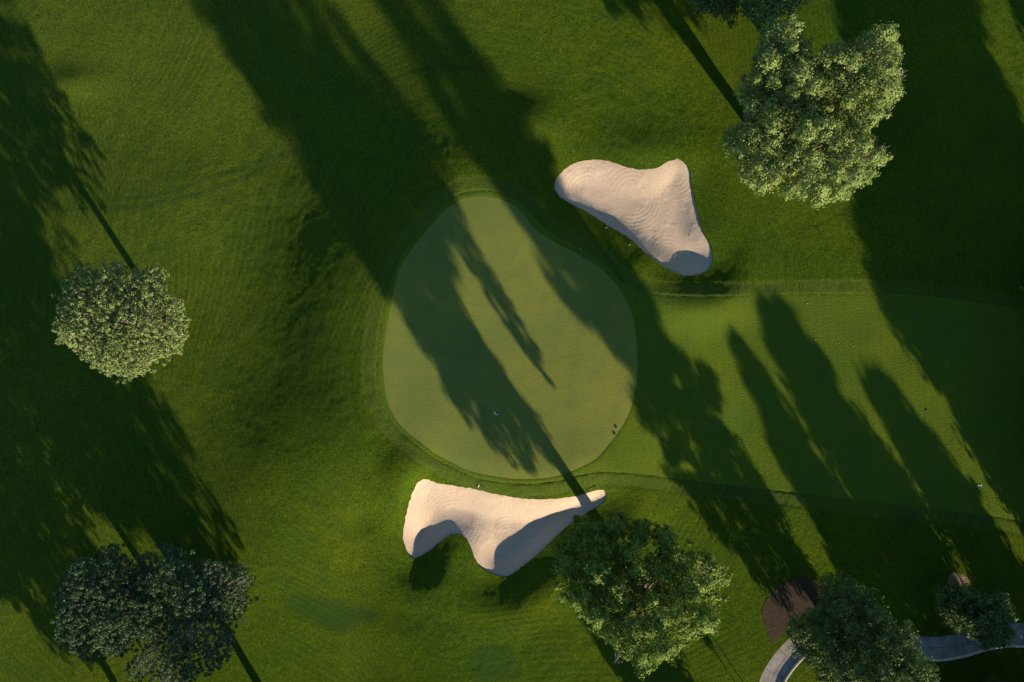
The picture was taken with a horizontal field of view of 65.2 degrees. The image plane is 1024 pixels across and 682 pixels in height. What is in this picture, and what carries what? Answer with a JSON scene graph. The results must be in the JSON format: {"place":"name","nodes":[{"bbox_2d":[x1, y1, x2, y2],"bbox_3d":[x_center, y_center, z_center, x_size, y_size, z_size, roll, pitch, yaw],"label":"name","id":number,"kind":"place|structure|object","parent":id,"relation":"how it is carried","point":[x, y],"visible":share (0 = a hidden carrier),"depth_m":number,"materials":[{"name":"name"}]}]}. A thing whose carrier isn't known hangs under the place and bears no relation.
{"place":"outdoors","nodes":[
{"label":"outdoors","id":0,"kind":"place"},
{"bbox_2d":[0,0,1023,681],"bbox_3d":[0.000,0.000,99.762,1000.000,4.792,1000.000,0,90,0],"label":"rough grass ground","id":1,"kind":"structure","parent":0,"point":[270,186],"depth_m":100.02,"materials":[{"name":"green plant"}]},
{"bbox_2d":[50,542,156,661],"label":"broadleaf tree","id":2,"kind":"object","parent":1,"relation":"on","point":[122,593],"visible":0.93,"depth_m":89.73,"materials":[{"name":"dark green leaves"},{"name":"bark"}]},
{"bbox_2d":[51,261,191,383],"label":"broadleaf tree","id":3,"kind":"object","parent":1,"relation":"on","point":[143,328],"visible":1,"depth_m":87.19,"materials":[{"name":"green leaves"},{"name":"bark"}]},
{"bbox_2d":[124,542,258,681],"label":"broadleaf tree","id":4,"kind":"object","parent":1,"relation":"on","point":[205,603],"visible":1,"depth_m":88.52,"materials":[{"name":"dark green leaves"},{"name":"bark"}]},
{"bbox_2d":[403,479,606,576],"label":"sand bunker","id":5,"kind":"object","parent":1,"relation":"in","point":[503,535],"visible":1,"depth_m":100.61},
{"bbox_2d":[403,501,604,576],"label":"turf edge","id":6,"kind":"object","parent":5,"relation":"on","point":[476,560],"visible":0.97,"depth_m":100.30,"materials":[{"name":"green plant"}]},
{"bbox_2d":[383,197,637,478],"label":"putting green","id":7,"kind":"object","parent":1,"relation":"on","point":[516,320],"visible":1,"depth_m":98.47,"materials":[{"name":"green plant"}]},
{"bbox_2d":[554,159,712,275],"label":"sand bunker","id":8,"kind":"object","parent":1,"relation":"in","point":[653,213],"visible":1,"depth_m":100.60},
{"bbox_2d":[561,159,712,264],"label":"turf edge","id":9,"kind":"object","parent":8,"relation":"on","point":[692,190],"visible":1,"depth_m":100.34,"materials":[{"name":"green plant"}]},
{"bbox_2d":[551,509,735,680],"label":"broadleaf tree","id":10,"kind":"object","parent":1,"relation":"on","point":[621,622],"visible":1,"depth_m":79.69,"materials":[{"name":"green plant"}]},
{"bbox_2d":[376,190,1023,521],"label":"fairway","id":11,"kind":"structure","parent":1,"relation":"on","point":[756,382],"depth_m":99.93,"materials":[{"name":"green plant"}]},
{"bbox_2d":[684,0,745,28],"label":"broadleaf tree","id":12,"kind":"object","parent":1,"relation":"on","point":[724,7],"visible":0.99,"depth_m":89.95,"materials":[{"name":"green plant"}]},
{"bbox_2d":[734,0,809,30],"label":"broadleaf tree","id":13,"kind":"object","parent":1,"relation":"on","point":[761,10],"visible":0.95,"depth_m":89.40,"materials":[{"name":"green plant"}]},
{"bbox_2d":[731,12,825,123],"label":"broadleaf tree","id":14,"kind":"object","parent":1,"relation":"on","point":[783,94],"visible":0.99,"depth_m":84.10,"materials":[{"name":"green plant"}]},
{"bbox_2d":[762,577,823,642],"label":"mulch bed","id":15,"kind":"object","parent":1,"relation":"on","point":[784,601],"visible":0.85,"depth_m":99.88,"materials":[{"name":"brown soil"}]},
{"bbox_2d":[717,105,893,209],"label":"broadleaf tree","id":16,"kind":"object","parent":1,"relation":"on","point":[809,130],"visible":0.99,"depth_m":85.02,"materials":[{"name":"green plant"}]},
{"bbox_2d":[805,20,906,139],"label":"broadleaf tree","id":17,"kind":"object","parent":1,"relation":"on","point":[882,82],"visible":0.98,"depth_m":84.35,"materials":[{"name":"green plant"}]},
{"bbox_2d":[785,569,940,681],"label":"broadleaf tree","id":18,"kind":"object","parent":1,"relation":"on","point":[844,639],"visible":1,"depth_m":82.02,"materials":[{"name":"green plant"}]},
{"bbox_2d":[948,573,968,588],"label":"soil ring","id":19,"kind":"object","parent":1,"relation":"on","point":[958,578],"visible":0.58,"depth_m":99.95,"materials":[{"name":"brown soil"}]},
{"bbox_2d":[930,581,1018,652],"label":"broadleaf tree","id":20,"kind":"object","parent":19,"relation":"on","point":[985,621],"visible":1,"depth_m":92.43,"materials":[{"name":"green plant"}]},
{"bbox_2d":[759,623,1023,681],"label":"cart path","id":21,"kind":"structure","parent":0,"point":[781,664],"depth_m":99.96,"materials":[{"name":"concrete"}]},
{"bbox_2d":[783,645,1023,681],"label":"kerb","id":22,"kind":"structure","parent":21,"relation":"on","point":[935,660],"depth_m":99.68,"materials":[{"name":"concrete"}]}
]}

